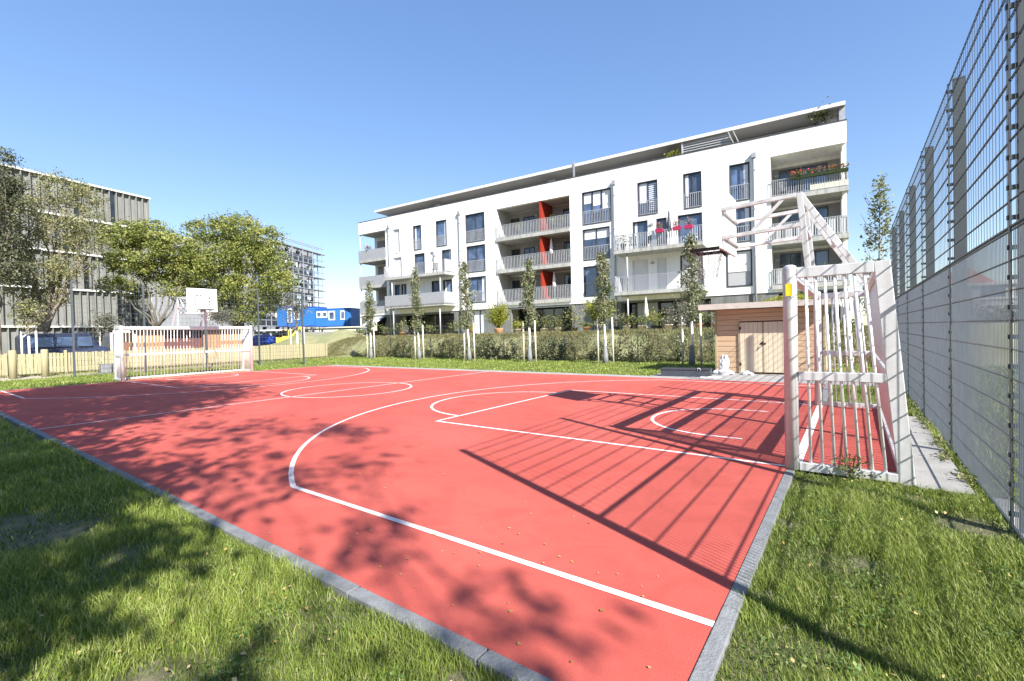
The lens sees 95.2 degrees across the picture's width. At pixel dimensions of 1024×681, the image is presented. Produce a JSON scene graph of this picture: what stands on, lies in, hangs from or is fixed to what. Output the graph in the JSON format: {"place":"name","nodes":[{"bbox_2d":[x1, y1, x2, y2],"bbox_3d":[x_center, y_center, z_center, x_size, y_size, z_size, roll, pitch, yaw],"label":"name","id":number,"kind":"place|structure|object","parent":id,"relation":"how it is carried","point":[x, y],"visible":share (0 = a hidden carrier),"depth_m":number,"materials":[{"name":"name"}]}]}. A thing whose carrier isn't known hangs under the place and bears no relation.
{"place":"outdoors","nodes":[
{"label":"outdoors","id":0,"kind":"place"},
{"bbox_2d":[0,363,264,380],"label":"sandy path","id":1,"kind":"structure","parent":0,"point":[19,378],"depth_m":21.29,"materials":[{"name":"beige sand"}]},
{"bbox_2d":[8,350,17,378],"bbox_3d":[-21.291,1.042,19.925,0.260,1.250,0.260,-1,1,36],"label":"timber bollard","id":2,"kind":"object","parent":1,"relation":"on","point":[12,362],"visible":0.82,"depth_m":19.84,"materials":[{"name":"brown wood"}]},
{"bbox_2d":[40,349,48,376],"bbox_3d":[-20.714,1.015,20.716,0.260,1.250,0.260,-1,1,36],"label":"timber bollard","id":3,"kind":"object","parent":1,"relation":"on","point":[44,363],"visible":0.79,"depth_m":20.62,"materials":[{"name":"brown wood"}]},
{"bbox_2d":[270,329,365,354],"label":"earth mound","id":4,"kind":"object","parent":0,"point":[330,337],"visible":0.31,"depth_m":41.05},
{"bbox_2d":[1,356,786,680],"bbox_3d":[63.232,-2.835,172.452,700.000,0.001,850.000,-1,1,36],"label":"ground","id":5,"kind":"structure","parent":0,"point":[359,586],"depth_m":3.75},
{"bbox_2d":[0,146,41,369],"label":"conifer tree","id":6,"kind":"object","parent":5,"relation":"on","point":[8,194],"visible":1,"depth_m":27.12,"materials":[{"name":"green plant"}]},
{"bbox_2d":[7,298,47,365],"bbox_3d":[-27.960,-0.463,26.918,1.916,4.256,1.706,-2,1,-12],"label":"young tree","id":7,"kind":"object","parent":5,"relation":"on","point":[30,311],"visible":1,"depth_m":26.93,"materials":[{"name":"green plant"}]},
{"bbox_2d":[20,331,37,369],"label":"tree stakes","id":8,"kind":"object","parent":5,"relation":"on","point":[21,342],"visible":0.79,"depth_m":26.94,"materials":[{"name":"white wood"}]},
{"bbox_2d":[0,167,118,365],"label":"willow tree","id":9,"kind":"object","parent":5,"relation":"on","point":[81,233],"visible":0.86,"depth_m":30.70,"materials":[{"name":"green plant"}]},
{"bbox_2d":[15,333,109,366],"bbox_3d":[-29.125,0.583,30.576,1.770,2.095,4.440,-1,1,31],"label":"parked van","id":10,"kind":"object","parent":5,"relation":"on","point":[52,343],"visible":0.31,"depth_m":29.68,"materials":[{"name":"blue paint"}]},
{"bbox_2d":[0,164,153,362],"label":"ribbed office building","id":11,"kind":"structure","parent":5,"relation":"on","point":[122,205],"depth_m":41.28,"materials":[{"name":"grey metal"}]},
{"bbox_2d":[88,309,122,334],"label":"young tree","id":12,"kind":"object","parent":5,"relation":"on","point":[102,321],"visible":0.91,"depth_m":32.71,"materials":[{"name":"green plant"}]},
{"bbox_2d":[85,216,222,326],"bbox_3d":[-28.937,-4.374,38.386,9.180,11.977,6.643,-2,1,-24],"label":"broadleaf tree","id":13,"kind":"object","parent":5,"relation":"on","point":[138,235],"visible":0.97,"depth_m":37.62,"materials":[{"name":"green plant"}]},
{"bbox_2d":[0,342,327,377],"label":"picket fence","id":14,"kind":"object","parent":5,"relation":"on","point":[271,353],"visible":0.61,"depth_m":25.39,"materials":[{"name":"brown wood"}]},
{"bbox_2d":[0,355,337,377],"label":"boundary weeds","id":15,"kind":"object","parent":5,"relation":"on","point":[68,372],"visible":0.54,"depth_m":25.52,"materials":[{"name":"green plant"}]},
{"bbox_2d":[110,329,241,365],"bbox_3d":[-21.244,0.326,29.840,3.200,2.260,7.450,-1,1,36],"label":"timber hut","id":16,"kind":"object","parent":5,"relation":"on","point":[194,340],"visible":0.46,"depth_m":29.10,"materials":[{"name":"brown wood"}]},
{"bbox_2d":[207,305,242,325],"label":"young tree","id":17,"kind":"object","parent":5,"relation":"on","point":[222,313],"visible":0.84,"depth_m":31.76,"materials":[{"name":"green plant"}]},
{"bbox_2d":[150,234,313,348],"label":"building shell","id":18,"kind":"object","parent":5,"relation":"on","point":[189,322],"visible":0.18,"depth_m":62.39,"materials":[{"name":"concrete"}]},
{"bbox_2d":[180,208,303,326],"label":"broadleaf tree","id":19,"kind":"object","parent":5,"relation":"on","point":[263,254],"visible":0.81,"depth_m":41.97,"materials":[{"name":"green plant"}]},
{"bbox_2d":[247,335,275,347],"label":"tarpaulin heap","id":20,"kind":"object","parent":5,"relation":"on","point":[270,339],"visible":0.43,"depth_m":50.59,"materials":[{"name":"blue plastic"}]},
{"bbox_2d":[248,232,326,336],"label":"scaffolding","id":21,"kind":"object","parent":5,"relation":"on","point":[313,265],"visible":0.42,"depth_m":70.45,"materials":[{"name":"grey metal"}]},
{"bbox_2d":[281,292,313,357],"bbox_3d":[-15.040,-1.101,33.043,2.196,4.709,2.346,-1,1,36],"label":"young tree","id":22,"kind":"object","parent":5,"relation":"on","point":[297,305],"visible":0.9,"depth_m":32.79,"materials":[{"name":"green plant"}]},
{"bbox_2d":[252,327,361,335],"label":"cabin platform","id":23,"kind":"structure","parent":5,"relation":"on","point":[356,328],"depth_m":60.26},
{"bbox_2d":[276,306,291,326],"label":"site cabin","id":24,"kind":"object","parent":23,"relation":"on","point":[281,315],"visible":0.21,"depth_m":61.68,"materials":[{"name":"blue metal"}]},
{"bbox_2d":[287,306,326,326],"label":"site cabin","id":25,"kind":"object","parent":23,"relation":"on","point":[309,319],"visible":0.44,"depth_m":59.39,"materials":[{"name":"blue metal"}]},
{"bbox_2d":[315,308,360,326],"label":"site cabin","id":26,"kind":"object","parent":23,"relation":"on","point":[336,317],"visible":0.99,"depth_m":58.59,"materials":[{"name":"blue metal"}]},
{"bbox_2d":[889,0,1023,540],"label":"ball fence","id":27,"kind":"object","parent":5,"relation":"on","point":[941,390],"visible":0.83,"depth_m":4.29,"materials":[{"name":"metal"}]},
{"bbox_2d":[951,281,1015,317],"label":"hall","id":28,"kind":"structure","parent":5,"relation":"on","point":[1000,295],"depth_m":47.98,"materials":[{"name":"grey glass"}]},
{"bbox_2d":[0,0,1016,331],"label":"sky","id":29,"kind":"structure","parent":0,"point":[309,118],"materials":[{"name":"blue"}]},
{"bbox_2d":[0,356,1023,680],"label":"lawn ground","id":30,"kind":"structure","parent":0,"point":[64,533],"depth_m":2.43,"materials":[{"name":"green plant"}]},
{"bbox_2d":[70,281,304,377],"bbox_3d":[-15.228,-0.553,22.913,9.303,4.050,1.292,-2,1,-45],"label":"ball fence","id":31,"kind":"object","parent":30,"relation":"on","point":[98,336],"visible":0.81,"depth_m":21.74,"materials":[{"name":"grey metal"}]},
{"bbox_2d":[360,280,377,357],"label":"columnar tree","id":32,"kind":"object","parent":30,"relation":"on","point":[370,313],"visible":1,"depth_m":29.92,"materials":[{"name":"green plant"}]},
{"bbox_2d":[0,364,832,680],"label":"kerb","id":33,"kind":"structure","parent":30,"relation":"on","point":[706,668],"depth_m":2.54,"materials":[{"name":"concrete"}]},
{"bbox_2d":[408,265,425,358],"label":"columnar tree","id":34,"kind":"object","parent":30,"relation":"on","point":[419,313],"visible":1,"depth_m":27.25,"materials":[{"name":"green plant"}]},
{"bbox_2d":[0,366,896,680],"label":"court surface","id":35,"kind":"object","parent":30,"relation":"on","point":[646,514],"visible":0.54,"depth_m":4.64,"materials":[{"name":"red rubber"}]},
{"bbox_2d":[114,288,253,380],"bbox_3d":[-12.696,-0.285,18.730,2.458,3.474,4.674,-1,1,36],"label":"goal with hoop","id":36,"kind":"object","parent":35,"relation":"on","point":[202,301],"visible":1,"depth_m":18.56,"materials":[{"name":"metal"}]},
{"bbox_2d":[2,366,822,626],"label":"court markings","id":37,"kind":"object","parent":35,"relation":"on","point":[803,445],"visible":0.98,"depth_m":4.44,"materials":[{"name":"paint"}]},
{"bbox_2d":[690,185,915,485],"bbox_3d":[3.872,-0.492,6.658,2.458,3.474,4.684,-1,1,36],"label":"goal with hoop","id":38,"kind":"object","parent":35,"relation":"on","point":[886,377],"visible":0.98,"depth_m":4.59,"materials":[{"name":"metal"}]},
{"bbox_2d":[456,257,477,360],"bbox_3d":[-2.423,-1.707,25.113,1.210,5.575,1.136,-2,1,-26],"label":"columnar tree","id":39,"kind":"object","parent":30,"relation":"on","point":[467,317],"visible":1,"depth_m":24.98,"materials":[{"name":"green plant"}]},
{"bbox_2d":[473,336,500,358],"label":"hedge bush","id":40,"kind":"object","parent":30,"relation":"on","point":[484,352],"visible":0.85,"depth_m":26.30,"materials":[{"name":"green plant"}]},
{"bbox_2d":[485,339,503,359],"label":"hedge bush","id":41,"kind":"object","parent":30,"relation":"on","point":[493,353],"visible":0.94,"depth_m":25.66,"materials":[{"name":"green plant"}]},
{"bbox_2d":[507,335,522,359],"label":"hedge bush","id":42,"kind":"object","parent":30,"relation":"on","point":[514,354],"visible":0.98,"depth_m":24.99,"materials":[{"name":"green plant"}]},
{"bbox_2d":[11,478,1023,680],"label":"leaf litter","id":43,"kind":"object","parent":30,"relation":"on","point":[335,631],"visible":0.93,"depth_m":2.34,"materials":[{"name":"plant"}]},
{"bbox_2d":[518,258,538,361],"bbox_3d":[0.810,-1.510,22.704,1.048,5.097,1.018,-1,1,3],"label":"columnar tree","id":44,"kind":"object","parent":30,"relation":"on","point":[528,292],"visible":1,"depth_m":22.66,"materials":[{"name":"green plant"}]},
{"bbox_2d":[526,337,550,359],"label":"hedge bush","id":45,"kind":"object","parent":30,"relation":"on","point":[538,348],"visible":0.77,"depth_m":24.21,"materials":[{"name":"green plant"}]},
{"bbox_2d":[372,334,714,359],"bbox_3d":[-0.442,0.431,25.907,23.080,1.270,0.040,-1,1,36],"label":"fence","id":46,"kind":"object","parent":30,"relation":"on","point":[546,349],"visible":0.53,"depth_m":24.76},
{"bbox_2d":[539,334,560,359],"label":"hedge bush","id":47,"kind":"object","parent":30,"relation":"on","point":[552,344],"visible":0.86,"depth_m":23.58,"materials":[{"name":"green plant"}]},
{"bbox_2d":[550,339,569,360],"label":"hedge bush","id":48,"kind":"object","parent":30,"relation":"on","point":[561,348],"visible":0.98,"depth_m":23.24,"materials":[{"name":"green plant"}]},
{"bbox_2d":[175,488,1023,680],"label":"clover","id":49,"kind":"object","parent":30,"relation":"on","point":[858,668],"visible":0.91,"depth_m":2.22,"materials":[{"name":"green plant"}]},
{"bbox_2d":[327,365,873,385],"bbox_3d":[0.750,1.201,18.702,22.445,0.206,3.895,-1,1,36],"label":"paving strip","id":50,"kind":"object","parent":30,"relation":"on","point":[779,378],"visible":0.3,"depth_m":13.72,"materials":[{"name":"concrete"}]},
{"bbox_2d":[660,367,712,376],"bbox_3d":[5.204,0.938,13.988,1.440,0.267,0.429,-1,1,29],"label":"plastic tub","id":51,"kind":"object","parent":50,"relation":"on","point":[685,372],"visible":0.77,"depth_m":13.86,"materials":[{"name":"grey plastic"}]},
{"bbox_2d":[713,354,733,374],"bbox_3d":[6.475,0.727,14.301,0.590,0.608,0.441,-1,1,36],"label":"rubble sack","id":52,"kind":"object","parent":50,"relation":"on","point":[724,363],"visible":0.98,"depth_m":14.21,"materials":[{"name":"white plastic"}]},
{"bbox_2d":[698,298,841,374],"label":"garden shed","id":53,"kind":"structure","parent":50,"relation":"on","point":[748,336],"depth_m":14.06,"materials":[{"name":"brown wood"}]},
{"bbox_2d":[739,322,765,371],"bbox_3d":[7.277,0.203,14.155,0.730,1.510,0.107,-1,1,36],"label":"door","id":54,"kind":"structure","parent":53,"relation":"in","point":[750,361],"depth_m":14.19,"materials":[{"name":"wood"}]},
{"bbox_2d":[764,321,783,372],"bbox_3d":[7.807,0.196,13.813,0.632,1.510,0.035,-1,1,36],"label":"door","id":55,"kind":"structure","parent":53,"relation":"in","point":[773,359],"depth_m":13.84,"materials":[{"name":"wood"}]},
{"bbox_2d":[592,249,616,362],"bbox_3d":[4.005,-1.494,20.436,1.096,4.984,0.972,-1,1,-2],"label":"columnar tree","id":56,"kind":"object","parent":30,"relation":"on","point":[601,259],"visible":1,"depth_m":20.36,"materials":[{"name":"green plant"}]},
{"bbox_2d":[597,317,613,363],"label":"tree stakes","id":57,"kind":"object","parent":30,"relation":"on","point":[611,320],"visible":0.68,"depth_m":20.34,"materials":[{"name":"white wood"}]},
{"bbox_2d":[606,333,629,361],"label":"hedge bush","id":58,"kind":"object","parent":30,"relation":"on","point":[616,357],"visible":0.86,"depth_m":21.56,"materials":[{"name":"green plant"}]},
{"bbox_2d":[616,336,647,360],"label":"hedge bush","id":59,"kind":"object","parent":30,"relation":"on","point":[631,352],"visible":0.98,"depth_m":21.14,"materials":[{"name":"green plant"}]},
{"bbox_2d":[625,332,657,361],"bbox_3d":[5.888,0.321,20.846,0.864,1.406,1.673,-2,1,-43],"label":"hedge bush","id":60,"kind":"object","parent":30,"relation":"on","point":[646,352],"visible":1,"depth_m":20.74,"materials":[{"name":"green plant"}]},
{"bbox_2d":[645,335,688,361],"bbox_3d":[6.616,0.388,20.198,0.936,1.254,1.893,-2,1,-38],"label":"hedge bush","id":61,"kind":"object","parent":30,"relation":"on","point":[662,354],"visible":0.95,"depth_m":20.23,"materials":[{"name":"green plant"}]},
{"bbox_2d":[665,335,687,362],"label":"hedge bush","id":62,"kind":"object","parent":30,"relation":"on","point":[678,349],"visible":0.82,"depth_m":19.98,"materials":[{"name":"green plant"}]},
{"bbox_2d":[676,231,706,364],"bbox_3d":[7.006,-1.642,18.163,1.087,5.209,1.214,0,3,36],"label":"columnar tree","id":63,"kind":"object","parent":30,"relation":"on","point":[689,245],"visible":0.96,"depth_m":18.10,"materials":[{"name":"green plant"}]},
{"bbox_2d":[681,313,702,364],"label":"tree stakes","id":64,"kind":"object","parent":30,"relation":"on","point":[682,344],"visible":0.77,"depth_m":18.12,"materials":[{"name":"white wood"}]},
{"bbox_2d":[823,447,881,480],"bbox_3d":[3.148,1.155,4.348,0.442,0.297,0.300,-1,1,28],"label":"weed","id":65,"kind":"object","parent":30,"relation":"on","point":[848,472],"visible":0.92,"depth_m":4.32,"materials":[{"name":"green plant"}]},
{"bbox_2d":[853,172,897,366],"bbox_3d":[12.010,-2.313,15.442,1.193,6.391,1.073,1,2,36],"label":"columnar tree","id":66,"kind":"object","parent":30,"relation":"on","point":[885,227],"visible":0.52,"depth_m":15.34,"materials":[{"name":"green plant"}]},
{"bbox_2d":[905,387,984,486],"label":"fence foot weeds","id":67,"kind":"object","parent":30,"relation":"on","point":[948,454],"visible":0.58,"depth_m":4.92,"materials":[{"name":"green plant"}]},
{"bbox_2d":[316,322,870,363],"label":"embankment grass","id":68,"kind":"structure","parent":0,"point":[572,336],"depth_m":24.85,"materials":[{"name":"green plant"}]},
{"bbox_2d":[321,323,1017,365],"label":"embankment","id":69,"kind":"structure","parent":0,"point":[362,347],"depth_m":23.13,"materials":[{"name":"green plant"}]},
{"bbox_2d":[483,302,511,332],"bbox_3d":[-1.040,-1.639,34.939,2.278,2.447,2.133,-1,1,36],"label":"bamboo bush","id":70,"kind":"object","parent":69,"relation":"on","point":[497,316],"visible":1,"depth_m":34.59,"materials":[{"name":"green plant"}]},
{"bbox_2d":[560,299,590,330],"bbox_3d":[3.650,-1.478,27.920,1.543,2.104,1.613,-2,1,-36],"label":"potted plant","id":71,"kind":"object","parent":69,"relation":"on","point":[574,318],"visible":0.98,"depth_m":27.85,"materials":[{"name":"green plant"}]},
{"bbox_2d":[582,296,616,330],"bbox_3d":[5.588,-1.677,30.118,2.249,2.357,2.169,-1,1,7],"label":"bamboo bush","id":72,"kind":"object","parent":69,"relation":"on","point":[589,305],"visible":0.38,"depth_m":29.87,"materials":[{"name":"green plant"}]},
{"bbox_2d":[358,101,849,335],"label":"apartment building","id":73,"kind":"structure","parent":69,"relation":"on","point":[638,193],"depth_m":35.02,"materials":[{"name":"white paint"}]},
{"bbox_2d":[392,228,399,253],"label":"window","id":74,"kind":"structure","parent":73,"relation":"in","point":[396,232],"depth_m":47.09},
{"bbox_2d":[413,225,421,250],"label":"window","id":75,"kind":"structure","parent":73,"relation":"in","point":[417,243],"depth_m":45.61,"materials":[{"name":"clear glass"}]},
{"bbox_2d":[415,253,424,273],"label":"window","id":76,"kind":"structure","parent":73,"relation":"in","point":[420,257],"depth_m":45.47,"materials":[{"name":"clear glass"}]},
{"bbox_2d":[436,219,446,246],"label":"window","id":77,"kind":"structure","parent":73,"relation":"in","point":[441,226],"depth_m":44.00,"materials":[{"name":"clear glass"}]},
{"bbox_2d":[465,212,484,242],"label":"window","id":78,"kind":"structure","parent":73,"relation":"in","point":[475,223],"depth_m":41.89,"materials":[{"name":"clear glass"}]},
{"bbox_2d":[467,244,485,272],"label":"window","id":79,"kind":"structure","parent":73,"relation":"in","point":[476,261],"depth_m":41.90,"materials":[{"name":"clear glass"}]},
{"bbox_2d":[468,276,486,302],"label":"window","id":80,"kind":"structure","parent":73,"relation":"in","point":[479,282],"depth_m":41.91,"materials":[{"name":"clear glass"}]},
{"bbox_2d":[474,310,485,333],"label":"ground floor window","id":81,"kind":"structure","parent":73,"relation":"in","point":[477,313],"depth_m":42.15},
{"bbox_2d":[582,187,610,224],"bbox_3d":[6.499,-10.241,35.825,2.340,2.540,0.210,-1,1,32],"label":"window","id":82,"kind":"structure","parent":73,"relation":"in","point":[596,204],"depth_m":35.88,"materials":[{"name":"blue glass"}]},
{"bbox_2d":[583,226,609,260],"bbox_3d":[6.503,-7.431,35.909,2.190,2.420,0.210,-1,1,32],"label":"window","id":83,"kind":"structure","parent":73,"relation":"in","point":[596,240],"depth_m":36.00,"materials":[{"name":"blue glass"}]},
{"bbox_2d":[583,264,609,296],"bbox_3d":[6.529,-4.592,35.981,2.090,2.340,0.210,-1,1,32],"label":"window","id":84,"kind":"structure","parent":73,"relation":"in","point":[590,272],"depth_m":36.30,"materials":[{"name":"blue glass"}]},
{"bbox_2d":[633,220,647,248],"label":"window","id":85,"kind":"structure","parent":73,"relation":"in","point":[639,226],"depth_m":34.20,"materials":[{"name":"blue glass"}]},
{"bbox_2d":[632,259,648,290],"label":"window","id":86,"kind":"structure","parent":73,"relation":"in","point":[639,267],"depth_m":34.28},
{"bbox_2d":[637,179,657,215],"bbox_3d":[9.821,-10.288,33.779,1.440,2.440,0.210,-1,1,32],"label":"window","id":87,"kind":"structure","parent":73,"relation":"in","point":[647,191],"depth_m":33.80,"materials":[{"name":"blue glass"}]},
{"bbox_2d":[656,217,666,245],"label":"window","id":88,"kind":"structure","parent":73,"relation":"in","point":[664,220],"depth_m":33.35,"materials":[{"name":"blue glass"}]},
{"bbox_2d":[657,257,666,288],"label":"window","id":89,"kind":"structure","parent":73,"relation":"in","point":[661,262],"depth_m":33.47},
{"bbox_2d":[678,212,701,243],"bbox_3d":[12.333,-7.625,32.316,1.590,2.240,0.210,-1,1,32],"label":"window","id":90,"kind":"structure","parent":73,"relation":"in","point":[697,217],"depth_m":32.30,"materials":[{"name":"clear glass"}]},
{"bbox_2d":[680,255,702,287],"bbox_3d":[12.445,-4.751,32.336,1.490,2.390,0.210,-1,1,32],"label":"window","id":91,"kind":"structure","parent":73,"relation":"in","point":[682,262],"depth_m":32.51,"materials":[{"name":"grey glass"}]},
{"bbox_2d":[683,171,701,208],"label":"window","id":92,"kind":"structure","parent":73,"relation":"in","point":[692,182],"depth_m":32.20,"materials":[{"name":"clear glass"}]},
{"bbox_2d":[729,161,749,200],"bbox_3d":[14.928,-10.361,30.634,1.200,2.440,0.210,-1,1,32],"label":"window","id":93,"kind":"structure","parent":73,"relation":"in","point":[739,174],"depth_m":30.66,"materials":[{"name":"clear glass"}]},
{"bbox_2d":[726,249,752,287],"bbox_3d":[14.971,-4.737,30.782,1.560,2.390,0.210,-1,1,32],"label":"window","id":94,"kind":"structure","parent":73,"relation":"in","point":[739,273],"depth_m":30.81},
{"bbox_2d":[736,206,750,242],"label":"window","id":95,"kind":"structure","parent":73,"relation":"in","point":[741,213],"depth_m":30.64,"materials":[{"name":"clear glass"}]},
{"bbox_2d":[780,213,798,237],"bbox_3d":[18.468,-7.477,31.018,1.200,2.200,0.050,-1,1,32],"label":"balcony door","id":96,"kind":"structure","parent":73,"relation":"in","point":[794,217],"depth_m":30.98,"materials":[{"name":"blue glass"}]},
{"bbox_2d":[779,167,799,195],"bbox_3d":[18.401,-10.246,30.973,1.200,2.200,0.050,-1,1,32],"label":"balcony door","id":97,"kind":"structure","parent":73,"relation":"in","point":[783,174],"depth_m":31.00,"materials":[{"name":"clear glass"}]},
{"bbox_2d":[780,253,800,267],"bbox_3d":[18.535,-4.678,31.063,1.200,2.200,0.050,-1,1,32],"label":"balcony door","id":98,"kind":"structure","parent":73,"relation":"in","point":[793,258],"depth_m":31.04,"materials":[{"name":"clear glass"}]},
{"bbox_2d":[802,163,827,191],"bbox_3d":[19.587,-10.263,30.243,1.400,2.200,0.050,-1,1,32],"label":"balcony door","id":99,"kind":"structure","parent":73,"relation":"in","point":[822,165],"depth_m":30.27,"materials":[{"name":"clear glass"}]},
{"bbox_2d":[803,250,828,281],"bbox_3d":[19.721,-4.695,30.333,1.400,2.200,0.050,-1,1,32],"label":"balcony door","id":100,"kind":"structure","parent":73,"relation":"in","point":[822,256],"depth_m":30.17,"materials":[{"name":"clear glass"}]},
{"bbox_2d":[789,162,849,179],"bbox_3d":[18.414,-10.245,28.093,3.083,0.631,0.624,-1,1,32],"label":"flower box","id":101,"kind":"object","parent":73,"relation":"attached to","point":[818,173],"visible":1,"depth_m":28.06,"materials":[{"name":"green plant"}]},
{"bbox_2d":[804,96,834,124],"bbox_3d":[19.312,-14.003,29.037,1.754,1.870,1.675,-2,1,-35],"label":"potted plant","id":102,"kind":"object","parent":73,"relation":"on","point":[827,114],"visible":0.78,"depth_m":28.92,"materials":[{"name":"green plant"}]},
{"bbox_2d":[810,178,846,190],"bbox_3d":[19.043,-9.380,28.024,1.970,0.474,0.687,-1,1,32],"label":"wooden planter","id":103,"kind":"object","parent":73,"relation":"on","point":[826,184],"visible":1,"depth_m":27.99,"materials":[{"name":"brown wood"}]},
{"bbox_2d":[638,307,668,329],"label":"potted plant","id":104,"kind":"object","parent":69,"relation":"on","point":[654,326],"visible":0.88,"depth_m":24.87,"materials":[{"name":"green plant"}]},
{"bbox_2d":[652,305,679,329],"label":"potted plant","id":105,"kind":"object","parent":69,"relation":"on","point":[668,326],"visible":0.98,"depth_m":24.26,"materials":[{"name":"green plant"}]},
{"bbox_2d":[670,286,693,328],"bbox_3d":[8.774,-1.742,24.181,1.677,2.505,1.522,-1,1,16],"label":"potted plant","id":106,"kind":"object","parent":69,"relation":"on","point":[681,311],"visible":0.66,"depth_m":24.13,"materials":[{"name":"green plant"}]},
{"bbox_2d":[908,416,1023,541],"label":"pavement","id":107,"kind":"structure","parent":0,"point":[930,468],"depth_m":4.60,"materials":[{"name":"concrete"}]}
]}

